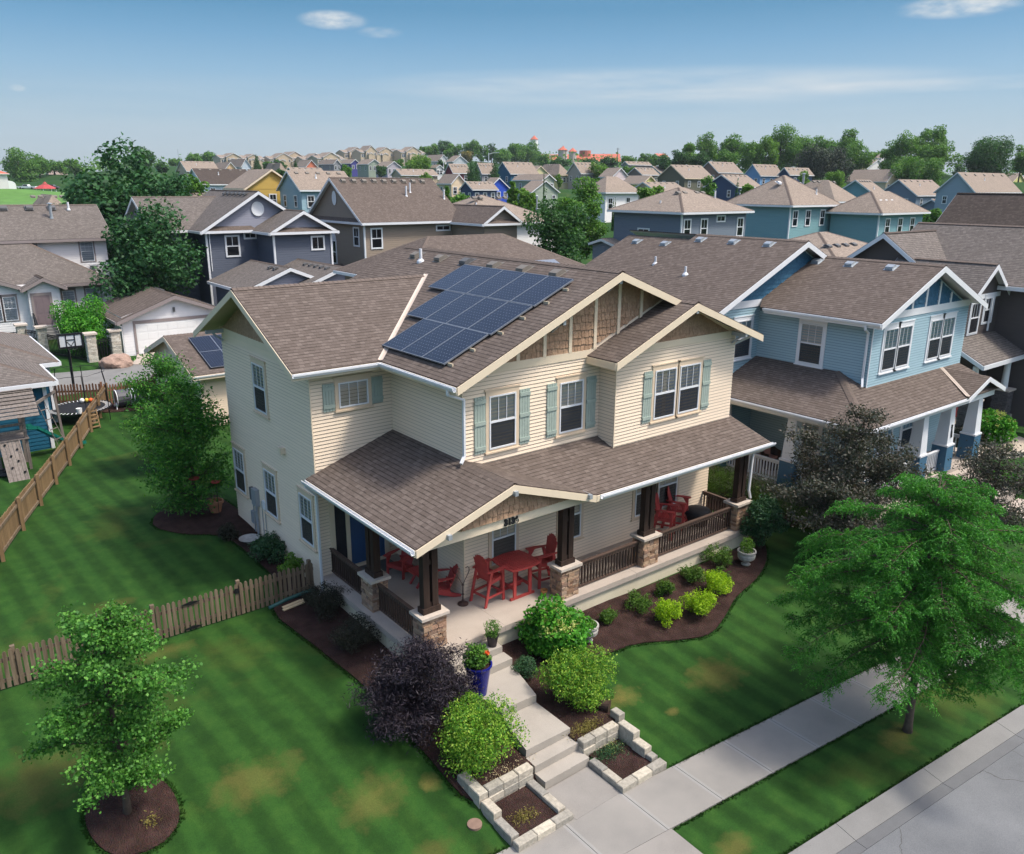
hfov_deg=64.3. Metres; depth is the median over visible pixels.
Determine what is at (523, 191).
young tree
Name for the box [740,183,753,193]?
young tree
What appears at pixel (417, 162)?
young tree
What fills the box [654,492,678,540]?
bar chair
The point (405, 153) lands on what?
townhouse
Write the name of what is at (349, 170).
shade tree
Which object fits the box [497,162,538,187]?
distant house
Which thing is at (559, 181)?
young tree
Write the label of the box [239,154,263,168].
townhouse
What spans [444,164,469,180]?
distant house
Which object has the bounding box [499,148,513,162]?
shade tree
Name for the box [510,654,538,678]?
catmint clump
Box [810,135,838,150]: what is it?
shade tree
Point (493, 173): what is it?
conifer tree
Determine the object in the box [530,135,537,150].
water tower
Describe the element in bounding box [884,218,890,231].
window
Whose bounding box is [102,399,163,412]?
mulch bed
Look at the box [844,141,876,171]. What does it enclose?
shade tree
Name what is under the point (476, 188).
distant house
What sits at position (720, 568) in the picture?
spirea shrub
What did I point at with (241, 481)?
window
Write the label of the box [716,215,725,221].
window
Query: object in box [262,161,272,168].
shade tree
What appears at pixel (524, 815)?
sedum patch
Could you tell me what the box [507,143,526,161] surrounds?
shade tree
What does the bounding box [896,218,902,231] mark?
window
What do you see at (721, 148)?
shade tree
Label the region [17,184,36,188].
pickup truck
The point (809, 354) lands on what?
window
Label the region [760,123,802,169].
shade tree
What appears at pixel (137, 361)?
garage apron
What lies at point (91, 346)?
stone pillar
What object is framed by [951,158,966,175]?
conifer tree
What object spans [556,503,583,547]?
window
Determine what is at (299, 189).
distant house
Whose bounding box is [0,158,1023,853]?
lawn
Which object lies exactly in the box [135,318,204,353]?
garage door
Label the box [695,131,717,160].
shade tree
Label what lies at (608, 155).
red roof hall
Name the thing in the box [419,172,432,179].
young tree
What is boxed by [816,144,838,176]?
shade tree
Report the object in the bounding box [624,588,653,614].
spirea shrub
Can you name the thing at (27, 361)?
teal garage
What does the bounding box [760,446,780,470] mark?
wicker chair
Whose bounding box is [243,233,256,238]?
window
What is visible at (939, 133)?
shade tree
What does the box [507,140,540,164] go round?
shade tree
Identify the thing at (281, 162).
shade tree
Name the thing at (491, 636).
dark planter
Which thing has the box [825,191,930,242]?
teal house
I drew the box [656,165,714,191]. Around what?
distant house
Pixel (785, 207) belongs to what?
teal house
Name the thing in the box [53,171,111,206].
maple tree
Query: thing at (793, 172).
distant house
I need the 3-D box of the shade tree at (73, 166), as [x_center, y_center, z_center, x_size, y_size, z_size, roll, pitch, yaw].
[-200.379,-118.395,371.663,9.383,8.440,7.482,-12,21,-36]
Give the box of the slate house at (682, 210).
[588,187,754,259]
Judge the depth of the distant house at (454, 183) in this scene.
180.93 m
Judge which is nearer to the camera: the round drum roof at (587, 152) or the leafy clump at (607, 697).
the leafy clump at (607, 697)
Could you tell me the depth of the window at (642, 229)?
78.51 m
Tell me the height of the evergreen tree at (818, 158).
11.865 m
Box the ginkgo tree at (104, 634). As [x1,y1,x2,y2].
[15,599,202,814]
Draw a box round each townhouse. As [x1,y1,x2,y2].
[212,153,241,163]
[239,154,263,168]
[263,153,294,169]
[284,151,303,158]
[294,153,316,163]
[308,152,344,167]
[336,147,359,158]
[351,145,380,162]
[376,147,393,161]
[393,146,424,165]
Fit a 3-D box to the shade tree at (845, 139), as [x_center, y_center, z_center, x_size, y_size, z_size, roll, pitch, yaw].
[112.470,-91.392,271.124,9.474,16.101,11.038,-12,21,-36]
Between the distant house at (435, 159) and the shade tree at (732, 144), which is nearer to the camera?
the shade tree at (732, 144)
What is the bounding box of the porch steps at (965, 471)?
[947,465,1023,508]
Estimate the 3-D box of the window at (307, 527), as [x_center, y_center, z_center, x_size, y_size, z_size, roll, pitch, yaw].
[-6.013,2.679,23.801,0.085,1.774,1.150,-12,21,-36]
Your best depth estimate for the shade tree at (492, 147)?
502.99 m
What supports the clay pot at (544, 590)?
on the cream house at (431, 411)
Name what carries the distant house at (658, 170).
on the lawn at (274, 748)
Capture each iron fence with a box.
[47,334,86,360]
[96,338,110,358]
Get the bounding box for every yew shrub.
[707,463,753,501]
[745,471,798,517]
[781,487,824,532]
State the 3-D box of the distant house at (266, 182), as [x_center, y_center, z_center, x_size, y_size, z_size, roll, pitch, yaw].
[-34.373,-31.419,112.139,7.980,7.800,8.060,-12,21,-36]
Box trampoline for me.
[49,365,111,425]
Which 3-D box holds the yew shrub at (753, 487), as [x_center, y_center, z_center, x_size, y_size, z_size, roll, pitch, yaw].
[9.282,2.464,29.823,2.163,1.758,2.649,-12,21,-36]
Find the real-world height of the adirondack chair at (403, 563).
0.952 m
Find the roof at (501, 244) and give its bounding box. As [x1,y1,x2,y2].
[333,233,584,279]
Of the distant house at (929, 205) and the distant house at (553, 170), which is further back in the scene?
the distant house at (553, 170)
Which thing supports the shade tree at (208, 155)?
on the lawn at (274, 748)
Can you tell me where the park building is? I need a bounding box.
[0,171,8,188]
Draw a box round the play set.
[0,388,85,482]
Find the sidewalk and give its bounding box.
[497,596,1023,853]
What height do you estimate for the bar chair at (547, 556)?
1.457 m
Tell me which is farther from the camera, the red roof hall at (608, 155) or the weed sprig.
the red roof hall at (608, 155)
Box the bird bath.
[239,534,259,543]
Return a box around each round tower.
[558,146,566,159]
[568,148,576,165]
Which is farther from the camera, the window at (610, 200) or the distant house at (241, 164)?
the distant house at (241, 164)
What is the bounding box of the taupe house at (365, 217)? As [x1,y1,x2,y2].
[308,177,523,265]
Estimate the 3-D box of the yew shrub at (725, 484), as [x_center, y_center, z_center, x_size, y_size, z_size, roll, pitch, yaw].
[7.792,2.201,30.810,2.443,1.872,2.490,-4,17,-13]
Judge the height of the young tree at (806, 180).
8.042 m
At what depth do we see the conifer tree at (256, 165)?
359.77 m
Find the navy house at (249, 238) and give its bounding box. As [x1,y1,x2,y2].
[121,189,344,305]
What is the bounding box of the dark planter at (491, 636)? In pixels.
[483,619,501,647]
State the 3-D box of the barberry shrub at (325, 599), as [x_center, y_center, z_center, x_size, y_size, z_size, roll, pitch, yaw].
[-5.242,4.791,22.653,1.326,1.041,1.414,7,18,22]
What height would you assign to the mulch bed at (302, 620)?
0.892 m
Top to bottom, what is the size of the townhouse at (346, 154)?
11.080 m
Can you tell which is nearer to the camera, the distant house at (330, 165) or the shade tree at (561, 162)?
the distant house at (330, 165)
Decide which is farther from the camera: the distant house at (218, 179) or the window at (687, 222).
the distant house at (218, 179)
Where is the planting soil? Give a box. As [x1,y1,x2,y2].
[462,704,650,835]
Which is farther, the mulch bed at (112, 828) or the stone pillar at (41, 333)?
the stone pillar at (41, 333)
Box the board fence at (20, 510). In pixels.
[0,383,109,561]
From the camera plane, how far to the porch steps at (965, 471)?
31.86 m
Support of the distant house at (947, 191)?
on the lawn at (274, 748)
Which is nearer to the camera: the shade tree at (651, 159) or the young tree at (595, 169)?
the young tree at (595, 169)
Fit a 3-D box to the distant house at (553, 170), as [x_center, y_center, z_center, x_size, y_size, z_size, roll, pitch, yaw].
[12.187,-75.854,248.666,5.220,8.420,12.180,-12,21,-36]
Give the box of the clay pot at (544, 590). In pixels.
[541,588,547,593]
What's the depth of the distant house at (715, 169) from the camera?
241.23 m
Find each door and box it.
[33,295,52,324]
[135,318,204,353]
[350,516,384,563]
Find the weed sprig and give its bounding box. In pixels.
[138,808,159,827]
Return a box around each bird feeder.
[189,476,199,516]
[211,480,219,516]
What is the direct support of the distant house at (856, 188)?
on the lawn at (274, 748)
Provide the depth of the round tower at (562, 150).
670.76 m
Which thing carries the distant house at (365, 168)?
on the lawn at (274, 748)
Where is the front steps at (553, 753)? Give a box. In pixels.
[443,640,588,789]
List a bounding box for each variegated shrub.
[431,689,530,781]
[533,644,619,712]
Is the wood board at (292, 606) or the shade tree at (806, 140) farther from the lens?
the shade tree at (806, 140)
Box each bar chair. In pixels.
[469,555,507,608]
[525,533,556,588]
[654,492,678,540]
[660,486,690,527]
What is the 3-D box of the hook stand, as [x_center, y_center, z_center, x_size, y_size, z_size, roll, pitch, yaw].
[-1.332,4.295,22.040,0.298,1.111,0.300,5,17,14]
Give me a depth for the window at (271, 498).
25.78 m
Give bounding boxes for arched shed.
[8,181,16,188]
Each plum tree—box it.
[757,402,948,559]
[944,433,1023,551]
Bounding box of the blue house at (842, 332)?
[584,230,1005,518]
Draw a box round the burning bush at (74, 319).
[48,293,113,357]
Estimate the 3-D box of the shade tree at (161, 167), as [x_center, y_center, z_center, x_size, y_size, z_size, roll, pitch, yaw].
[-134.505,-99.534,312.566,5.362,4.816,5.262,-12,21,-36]
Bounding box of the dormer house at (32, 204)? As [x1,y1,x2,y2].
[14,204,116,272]
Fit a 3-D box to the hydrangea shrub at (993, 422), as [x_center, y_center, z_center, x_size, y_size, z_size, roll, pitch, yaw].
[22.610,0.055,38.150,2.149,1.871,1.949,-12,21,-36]
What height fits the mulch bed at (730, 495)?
0.554 m
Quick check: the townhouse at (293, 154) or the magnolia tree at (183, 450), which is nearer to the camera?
the magnolia tree at (183, 450)
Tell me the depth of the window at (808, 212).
88.92 m
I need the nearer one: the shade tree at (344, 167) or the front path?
the front path
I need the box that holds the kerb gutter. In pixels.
[837,730,1023,853]
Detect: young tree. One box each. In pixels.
[405,154,431,168]
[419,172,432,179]
[425,143,440,154]
[506,181,519,205]
[517,187,529,207]
[520,192,538,211]
[555,174,562,189]
[588,162,608,181]
[636,187,654,198]
[653,185,663,193]
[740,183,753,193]
[751,135,779,164]
[797,171,809,184]
[825,169,845,187]
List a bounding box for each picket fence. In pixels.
[0,559,314,689]
[53,382,101,404]
[103,374,155,402]
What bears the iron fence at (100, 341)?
on the lawn at (274, 748)
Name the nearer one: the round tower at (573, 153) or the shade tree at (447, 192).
the shade tree at (447, 192)
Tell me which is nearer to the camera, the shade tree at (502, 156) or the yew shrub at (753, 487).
the yew shrub at (753, 487)
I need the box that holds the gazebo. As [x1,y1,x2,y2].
[33,182,56,191]
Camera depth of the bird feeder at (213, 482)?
28.33 m
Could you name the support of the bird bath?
on the mulch bed at (207, 522)
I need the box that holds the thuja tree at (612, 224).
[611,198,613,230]
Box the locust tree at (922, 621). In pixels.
[767,470,1023,733]
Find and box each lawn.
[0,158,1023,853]
[0,189,121,204]
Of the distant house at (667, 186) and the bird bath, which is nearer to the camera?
the bird bath
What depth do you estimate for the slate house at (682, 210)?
78.36 m
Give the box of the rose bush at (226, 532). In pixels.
[217,522,242,540]
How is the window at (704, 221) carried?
in the slate house at (682, 210)
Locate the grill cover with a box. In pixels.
[685,505,710,527]
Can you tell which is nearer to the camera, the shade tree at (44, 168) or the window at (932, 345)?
the window at (932, 345)
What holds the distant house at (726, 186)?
on the lawn at (274, 748)
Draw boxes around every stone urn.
[580,618,598,642]
[737,537,756,565]
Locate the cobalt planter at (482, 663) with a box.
[462,642,491,696]
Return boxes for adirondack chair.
[383,548,413,579]
[438,564,460,596]
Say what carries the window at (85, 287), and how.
in the white house at (50, 253)
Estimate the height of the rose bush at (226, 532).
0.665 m
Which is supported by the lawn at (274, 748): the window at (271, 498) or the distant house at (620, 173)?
the distant house at (620, 173)
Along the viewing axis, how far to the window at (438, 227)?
73.43 m
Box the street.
[861,743,1023,853]
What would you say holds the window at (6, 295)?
in the white house at (50, 253)
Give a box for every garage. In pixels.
[0,332,61,456]
[95,285,214,355]
[144,331,228,425]
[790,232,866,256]
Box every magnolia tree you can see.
[110,346,211,465]
[125,371,234,516]
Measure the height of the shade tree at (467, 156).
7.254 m
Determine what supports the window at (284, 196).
in the distant house at (299, 189)
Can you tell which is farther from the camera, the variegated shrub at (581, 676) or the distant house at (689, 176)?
the distant house at (689, 176)
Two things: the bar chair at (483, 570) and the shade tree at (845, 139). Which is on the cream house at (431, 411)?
the bar chair at (483, 570)
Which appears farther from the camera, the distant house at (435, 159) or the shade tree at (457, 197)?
the distant house at (435, 159)
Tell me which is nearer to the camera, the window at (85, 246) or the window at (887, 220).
the window at (85, 246)
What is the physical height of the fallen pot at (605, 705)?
0.292 m
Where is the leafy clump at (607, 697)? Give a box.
[589,686,615,703]
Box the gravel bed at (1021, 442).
[979,435,1023,458]
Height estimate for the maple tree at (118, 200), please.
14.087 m
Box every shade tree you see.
[0,147,41,182]
[34,156,50,177]
[46,159,68,174]
[61,158,84,176]
[130,146,156,168]
[155,162,169,173]
[168,158,181,165]
[182,173,209,195]
[187,152,202,160]
[199,150,214,161]
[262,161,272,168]
[274,159,287,168]
[275,168,284,175]
[340,167,351,176]
[341,164,351,176]
[375,165,386,177]
[393,159,403,165]
[418,146,428,155]
[436,160,446,173]
[437,141,451,154]
[443,143,462,158]
[444,185,450,199]
[450,192,469,202]
[461,151,473,162]
[462,139,478,157]
[473,144,488,161]
[484,143,498,162]
[492,148,510,164]
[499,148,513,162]
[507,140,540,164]
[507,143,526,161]
[535,152,549,165]
[550,158,569,166]
[556,176,608,262]
[582,157,597,163]
[600,156,617,167]
[619,155,636,166]
[623,165,633,173]
[638,153,646,161]
[644,153,657,166]
[656,153,672,164]
[657,155,673,169]
[670,149,682,164]
[672,152,688,164]
[681,142,697,164]
[689,151,708,165]
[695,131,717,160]
[700,175,717,195]
[711,142,729,161]
[715,148,738,165]
[722,132,746,161]
[737,140,766,171]
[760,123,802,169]
[791,135,821,167]
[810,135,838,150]
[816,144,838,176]
[836,128,863,163]
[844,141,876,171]
[871,149,884,158]
[877,144,902,168]
[881,130,932,168]
[888,156,946,185]
[912,124,948,160]
[919,137,963,177]
[922,208,941,222]
[1010,144,1023,181]
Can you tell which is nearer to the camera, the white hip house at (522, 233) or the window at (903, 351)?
the window at (903, 351)
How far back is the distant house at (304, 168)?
230.40 m
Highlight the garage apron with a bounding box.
[133,352,154,364]
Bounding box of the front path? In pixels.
[547,766,702,853]
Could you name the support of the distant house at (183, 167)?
on the lawn at (274, 748)
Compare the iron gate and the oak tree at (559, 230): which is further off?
the oak tree at (559, 230)
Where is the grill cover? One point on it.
(694, 512)
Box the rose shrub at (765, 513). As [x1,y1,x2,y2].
[739,493,790,548]
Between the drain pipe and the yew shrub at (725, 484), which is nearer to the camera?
the drain pipe
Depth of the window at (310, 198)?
104.44 m
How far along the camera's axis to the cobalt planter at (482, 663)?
18.86 m
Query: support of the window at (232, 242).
in the navy house at (249, 238)
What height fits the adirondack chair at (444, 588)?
0.952 m
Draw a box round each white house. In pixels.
[0,202,112,339]
[589,176,637,222]
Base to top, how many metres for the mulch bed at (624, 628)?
0.807 m
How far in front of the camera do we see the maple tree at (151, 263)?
58.55 m
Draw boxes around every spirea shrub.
[597,606,617,624]
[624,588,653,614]
[654,577,674,597]
[676,563,705,582]
[699,541,732,566]
[713,565,731,579]
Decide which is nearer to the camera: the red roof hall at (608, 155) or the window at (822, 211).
the window at (822, 211)
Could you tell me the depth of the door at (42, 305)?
59.10 m
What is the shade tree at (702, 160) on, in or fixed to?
on the lawn at (274, 748)
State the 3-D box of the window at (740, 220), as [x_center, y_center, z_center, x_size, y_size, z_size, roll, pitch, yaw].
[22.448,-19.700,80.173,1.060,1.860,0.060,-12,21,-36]
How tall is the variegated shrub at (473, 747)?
1.659 m
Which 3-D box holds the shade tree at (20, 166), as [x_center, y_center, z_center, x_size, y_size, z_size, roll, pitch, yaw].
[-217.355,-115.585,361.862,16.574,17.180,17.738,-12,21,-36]
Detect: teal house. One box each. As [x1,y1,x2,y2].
[727,173,840,238]
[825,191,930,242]
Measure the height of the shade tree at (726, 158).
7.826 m
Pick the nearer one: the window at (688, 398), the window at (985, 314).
the window at (688, 398)
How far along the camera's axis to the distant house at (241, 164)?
289.77 m
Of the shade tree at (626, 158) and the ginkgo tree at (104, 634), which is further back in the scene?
the shade tree at (626, 158)
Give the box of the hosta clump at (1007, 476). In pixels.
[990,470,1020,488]
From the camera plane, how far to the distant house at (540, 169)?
240.88 m
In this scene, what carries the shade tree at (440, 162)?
on the lawn at (274, 748)
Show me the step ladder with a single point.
(98, 421)
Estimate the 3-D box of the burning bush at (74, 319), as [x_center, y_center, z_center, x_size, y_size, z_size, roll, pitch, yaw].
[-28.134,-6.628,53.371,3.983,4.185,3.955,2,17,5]
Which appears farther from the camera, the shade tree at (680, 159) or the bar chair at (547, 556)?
the shade tree at (680, 159)
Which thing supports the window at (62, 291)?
in the white house at (50, 253)
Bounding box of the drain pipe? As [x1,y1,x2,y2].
[268,588,310,609]
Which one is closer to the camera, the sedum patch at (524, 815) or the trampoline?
the sedum patch at (524, 815)
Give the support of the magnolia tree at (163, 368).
on the lawn at (274, 748)
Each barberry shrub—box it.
[298,580,351,622]
[327,611,380,654]
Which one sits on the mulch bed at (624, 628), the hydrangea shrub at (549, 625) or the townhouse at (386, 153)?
the hydrangea shrub at (549, 625)
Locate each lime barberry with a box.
[650,598,682,628]
[677,586,718,615]
[703,568,734,594]
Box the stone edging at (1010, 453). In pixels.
[989,450,1023,459]
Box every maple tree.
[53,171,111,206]
[55,132,185,266]
[88,196,207,301]
[146,171,191,195]
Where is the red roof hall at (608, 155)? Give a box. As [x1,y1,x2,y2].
[537,154,620,167]
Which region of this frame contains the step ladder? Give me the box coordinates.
[81,409,100,427]
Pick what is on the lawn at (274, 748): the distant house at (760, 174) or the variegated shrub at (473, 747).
the distant house at (760, 174)
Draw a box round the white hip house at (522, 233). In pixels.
[452,195,552,250]
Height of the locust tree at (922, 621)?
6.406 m
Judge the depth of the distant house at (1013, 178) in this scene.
240.23 m
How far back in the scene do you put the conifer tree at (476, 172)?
218.35 m
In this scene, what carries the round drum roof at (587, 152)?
on the red roof hall at (608, 155)
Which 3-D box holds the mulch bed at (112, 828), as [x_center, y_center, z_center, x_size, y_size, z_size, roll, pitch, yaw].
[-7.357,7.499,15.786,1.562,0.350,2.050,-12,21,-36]
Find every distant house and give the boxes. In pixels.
[30,194,63,204]
[46,171,67,174]
[175,161,217,176]
[187,168,246,191]
[189,192,205,195]
[216,162,236,168]
[222,169,282,204]
[229,159,251,170]
[266,163,285,170]
[276,170,347,212]
[287,167,322,170]
[297,160,317,167]
[317,159,341,170]
[340,159,358,176]
[356,159,378,176]
[374,161,401,177]
[390,169,438,182]
[425,154,447,172]
[430,165,443,179]
[436,174,464,196]
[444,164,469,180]
[445,155,467,164]
[458,181,498,198]
[476,163,495,180]
[486,177,509,201]
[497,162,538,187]
[511,174,556,199]
[519,180,559,208]
[534,166,548,173]
[542,164,567,188]
[566,162,598,188]
[598,168,627,180]
[621,161,651,170]
[624,175,655,186]
[627,167,659,181]
[635,182,680,199]
[650,166,663,173]
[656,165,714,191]
[703,161,742,179]
[703,174,759,200]
[744,164,779,184]
[777,167,813,181]
[805,180,855,203]
[842,180,883,196]
[846,169,900,189]
[861,159,885,169]
[884,179,939,204]
[919,199,934,218]
[933,172,1021,212]
[1008,173,1023,181]
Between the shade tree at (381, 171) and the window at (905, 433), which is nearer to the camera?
the window at (905, 433)
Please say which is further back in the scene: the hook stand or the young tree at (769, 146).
the young tree at (769, 146)
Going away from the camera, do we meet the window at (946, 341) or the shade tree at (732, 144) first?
the window at (946, 341)
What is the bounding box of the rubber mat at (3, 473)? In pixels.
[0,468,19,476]
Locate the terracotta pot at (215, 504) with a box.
[207,497,223,512]
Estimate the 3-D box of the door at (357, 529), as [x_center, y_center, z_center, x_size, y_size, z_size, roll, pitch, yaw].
[-4.326,2.993,24.290,1.130,2.110,0.040,-12,21,-36]
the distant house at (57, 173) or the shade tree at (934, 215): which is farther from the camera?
the distant house at (57, 173)
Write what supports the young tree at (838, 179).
on the lawn at (274, 748)
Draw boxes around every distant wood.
[2,153,180,175]
[476,151,1016,174]
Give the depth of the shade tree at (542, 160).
418.81 m
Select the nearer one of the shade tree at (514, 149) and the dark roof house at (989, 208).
the dark roof house at (989, 208)
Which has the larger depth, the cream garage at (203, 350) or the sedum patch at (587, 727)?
the cream garage at (203, 350)
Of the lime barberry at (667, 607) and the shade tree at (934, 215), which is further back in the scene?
the shade tree at (934, 215)
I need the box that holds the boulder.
[98,353,132,368]
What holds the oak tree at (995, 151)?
on the lawn at (274, 748)
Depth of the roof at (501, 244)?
53.64 m
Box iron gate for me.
[25,329,36,339]
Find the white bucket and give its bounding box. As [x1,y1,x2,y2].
[76,408,81,413]
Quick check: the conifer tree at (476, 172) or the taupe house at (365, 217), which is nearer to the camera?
the taupe house at (365, 217)
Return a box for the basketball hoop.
[56,332,83,390]
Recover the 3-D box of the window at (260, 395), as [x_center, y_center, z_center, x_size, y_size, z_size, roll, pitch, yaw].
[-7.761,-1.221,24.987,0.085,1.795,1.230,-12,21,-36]
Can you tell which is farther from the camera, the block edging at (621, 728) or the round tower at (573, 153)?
the round tower at (573, 153)
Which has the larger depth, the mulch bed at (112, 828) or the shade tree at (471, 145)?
the shade tree at (471, 145)
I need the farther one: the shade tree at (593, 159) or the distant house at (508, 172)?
the shade tree at (593, 159)
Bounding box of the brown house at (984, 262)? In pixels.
[847,222,1023,442]
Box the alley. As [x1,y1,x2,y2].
[51,364,153,395]
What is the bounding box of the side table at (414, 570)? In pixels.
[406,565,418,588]
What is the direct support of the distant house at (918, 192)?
on the lawn at (274, 748)
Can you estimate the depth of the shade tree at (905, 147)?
238.97 m
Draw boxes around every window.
[0,295,5,322]
[1,294,20,321]
[60,288,76,310]
[78,241,96,261]
[83,285,102,307]
[224,235,240,256]
[230,441,248,498]
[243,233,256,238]
[248,355,269,419]
[260,461,280,524]
[269,194,276,201]
[283,195,286,206]
[294,195,297,207]
[295,485,317,552]
[307,195,314,207]
[310,235,324,250]
[332,239,337,263]
[332,371,373,412]
[353,227,359,246]
[370,228,382,248]
[436,224,450,230]
[484,384,520,454]
[488,523,518,569]
[555,372,587,438]
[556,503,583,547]
[608,198,612,208]
[631,483,657,521]
[637,228,649,230]
[649,361,679,424]
[656,476,679,509]
[675,356,704,417]
[683,219,691,233]
[700,218,707,233]
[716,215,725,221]
[734,314,755,361]
[736,217,743,235]
[791,210,798,226]
[793,318,827,368]
[801,422,822,455]
[804,210,811,225]
[819,209,825,225]
[875,429,893,458]
[877,322,900,375]
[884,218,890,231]
[894,319,915,370]
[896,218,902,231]
[897,422,913,450]
[909,217,915,230]
[923,313,946,363]
[938,311,958,359]
[941,196,947,203]
[966,298,983,335]
[980,293,996,324]
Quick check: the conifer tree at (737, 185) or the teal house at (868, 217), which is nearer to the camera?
the teal house at (868, 217)
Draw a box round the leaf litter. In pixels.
[476,753,529,779]
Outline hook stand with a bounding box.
[456,566,468,606]
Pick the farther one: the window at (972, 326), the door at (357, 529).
the window at (972, 326)
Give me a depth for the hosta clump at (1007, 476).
32.91 m
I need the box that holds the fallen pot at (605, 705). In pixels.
[596,700,610,712]
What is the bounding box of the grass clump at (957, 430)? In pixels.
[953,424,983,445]
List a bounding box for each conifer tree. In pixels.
[252,155,261,168]
[465,159,478,180]
[474,159,480,180]
[487,161,500,178]
[542,187,547,213]
[733,178,738,197]
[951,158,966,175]
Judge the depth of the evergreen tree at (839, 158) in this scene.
229.69 m
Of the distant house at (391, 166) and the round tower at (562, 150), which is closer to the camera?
the distant house at (391, 166)
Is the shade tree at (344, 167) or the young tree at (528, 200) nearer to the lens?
the young tree at (528, 200)
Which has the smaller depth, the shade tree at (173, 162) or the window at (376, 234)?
the window at (376, 234)
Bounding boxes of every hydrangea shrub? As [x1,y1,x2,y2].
[514,593,595,662]
[980,408,1018,443]
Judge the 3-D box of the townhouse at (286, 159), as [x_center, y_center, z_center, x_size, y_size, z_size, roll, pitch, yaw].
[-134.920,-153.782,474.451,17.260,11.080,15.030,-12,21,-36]
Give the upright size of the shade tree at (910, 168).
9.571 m
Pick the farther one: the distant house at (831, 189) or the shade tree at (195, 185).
the distant house at (831, 189)
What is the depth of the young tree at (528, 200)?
101.78 m
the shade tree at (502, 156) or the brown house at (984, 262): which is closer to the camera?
the brown house at (984, 262)
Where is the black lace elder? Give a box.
[342,629,483,756]
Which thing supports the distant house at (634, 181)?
on the lawn at (274, 748)
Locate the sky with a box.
[0,0,1023,176]
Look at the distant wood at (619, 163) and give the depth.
524.76 m
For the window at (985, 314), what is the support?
in the brown house at (984, 262)
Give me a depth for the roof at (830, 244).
58.59 m
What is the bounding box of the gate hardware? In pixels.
[181,588,238,629]
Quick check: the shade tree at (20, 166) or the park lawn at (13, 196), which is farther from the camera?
the shade tree at (20, 166)
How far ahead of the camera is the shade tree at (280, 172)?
191.59 m
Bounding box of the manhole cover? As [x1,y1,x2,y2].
[467,818,481,830]
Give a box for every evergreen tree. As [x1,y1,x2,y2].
[790,143,835,179]
[819,146,856,181]
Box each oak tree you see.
[520,198,591,261]
[962,135,1016,177]
[963,146,992,172]
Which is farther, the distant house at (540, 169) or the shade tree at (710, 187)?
the distant house at (540, 169)
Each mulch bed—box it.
[85,779,179,853]
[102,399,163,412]
[153,494,317,598]
[273,593,536,801]
[501,536,766,718]
[707,482,1007,543]
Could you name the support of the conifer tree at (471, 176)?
on the lawn at (274, 748)
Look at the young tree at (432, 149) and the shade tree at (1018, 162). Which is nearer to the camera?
the shade tree at (1018, 162)
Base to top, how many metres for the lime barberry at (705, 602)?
0.914 m
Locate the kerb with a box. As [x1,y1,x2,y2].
[788,705,1023,853]
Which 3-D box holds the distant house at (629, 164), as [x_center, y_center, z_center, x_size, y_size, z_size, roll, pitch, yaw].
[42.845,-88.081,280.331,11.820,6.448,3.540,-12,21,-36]
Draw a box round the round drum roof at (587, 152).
[579,150,590,156]
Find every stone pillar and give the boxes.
[13,323,27,334]
[33,325,49,351]
[82,331,98,362]
[106,328,122,353]
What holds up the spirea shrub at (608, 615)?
on the mulch bed at (624, 628)
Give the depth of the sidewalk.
17.79 m
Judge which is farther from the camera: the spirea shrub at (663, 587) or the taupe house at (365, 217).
the taupe house at (365, 217)
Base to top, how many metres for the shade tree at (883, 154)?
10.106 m
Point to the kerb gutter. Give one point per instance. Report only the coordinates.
(897, 820)
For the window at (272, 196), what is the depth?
109.34 m
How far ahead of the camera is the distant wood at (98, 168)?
519.13 m
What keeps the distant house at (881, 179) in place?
on the lawn at (274, 748)
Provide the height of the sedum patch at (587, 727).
0.165 m
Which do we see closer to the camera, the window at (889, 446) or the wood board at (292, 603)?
the wood board at (292, 603)
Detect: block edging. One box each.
[457,762,573,852]
[577,707,666,793]
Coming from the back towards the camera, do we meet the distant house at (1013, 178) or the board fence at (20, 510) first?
the distant house at (1013, 178)
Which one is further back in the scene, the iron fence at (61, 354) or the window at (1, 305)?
the window at (1, 305)
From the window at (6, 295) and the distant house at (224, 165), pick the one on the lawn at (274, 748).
the distant house at (224, 165)
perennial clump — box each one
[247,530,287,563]
[277,552,303,578]
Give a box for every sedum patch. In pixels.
[506,804,542,827]
[566,712,609,741]
[589,739,629,761]
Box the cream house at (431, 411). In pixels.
[193,246,775,669]
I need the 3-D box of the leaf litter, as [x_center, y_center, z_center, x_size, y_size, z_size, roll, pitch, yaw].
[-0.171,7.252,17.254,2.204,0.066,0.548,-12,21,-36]
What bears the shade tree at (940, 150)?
on the lawn at (274, 748)
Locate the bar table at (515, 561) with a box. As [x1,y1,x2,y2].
[492,550,540,600]
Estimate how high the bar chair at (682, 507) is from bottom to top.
1.457 m
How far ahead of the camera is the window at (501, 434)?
21.88 m
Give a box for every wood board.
[282,598,303,607]
[282,601,304,610]
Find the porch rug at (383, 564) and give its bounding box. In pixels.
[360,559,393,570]
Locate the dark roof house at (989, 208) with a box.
[936,192,1023,225]
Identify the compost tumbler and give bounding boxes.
[113,388,148,408]
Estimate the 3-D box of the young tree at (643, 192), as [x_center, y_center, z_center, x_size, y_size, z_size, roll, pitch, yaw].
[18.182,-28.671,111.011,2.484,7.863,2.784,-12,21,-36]
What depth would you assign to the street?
16.70 m
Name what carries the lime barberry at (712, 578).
on the mulch bed at (624, 628)

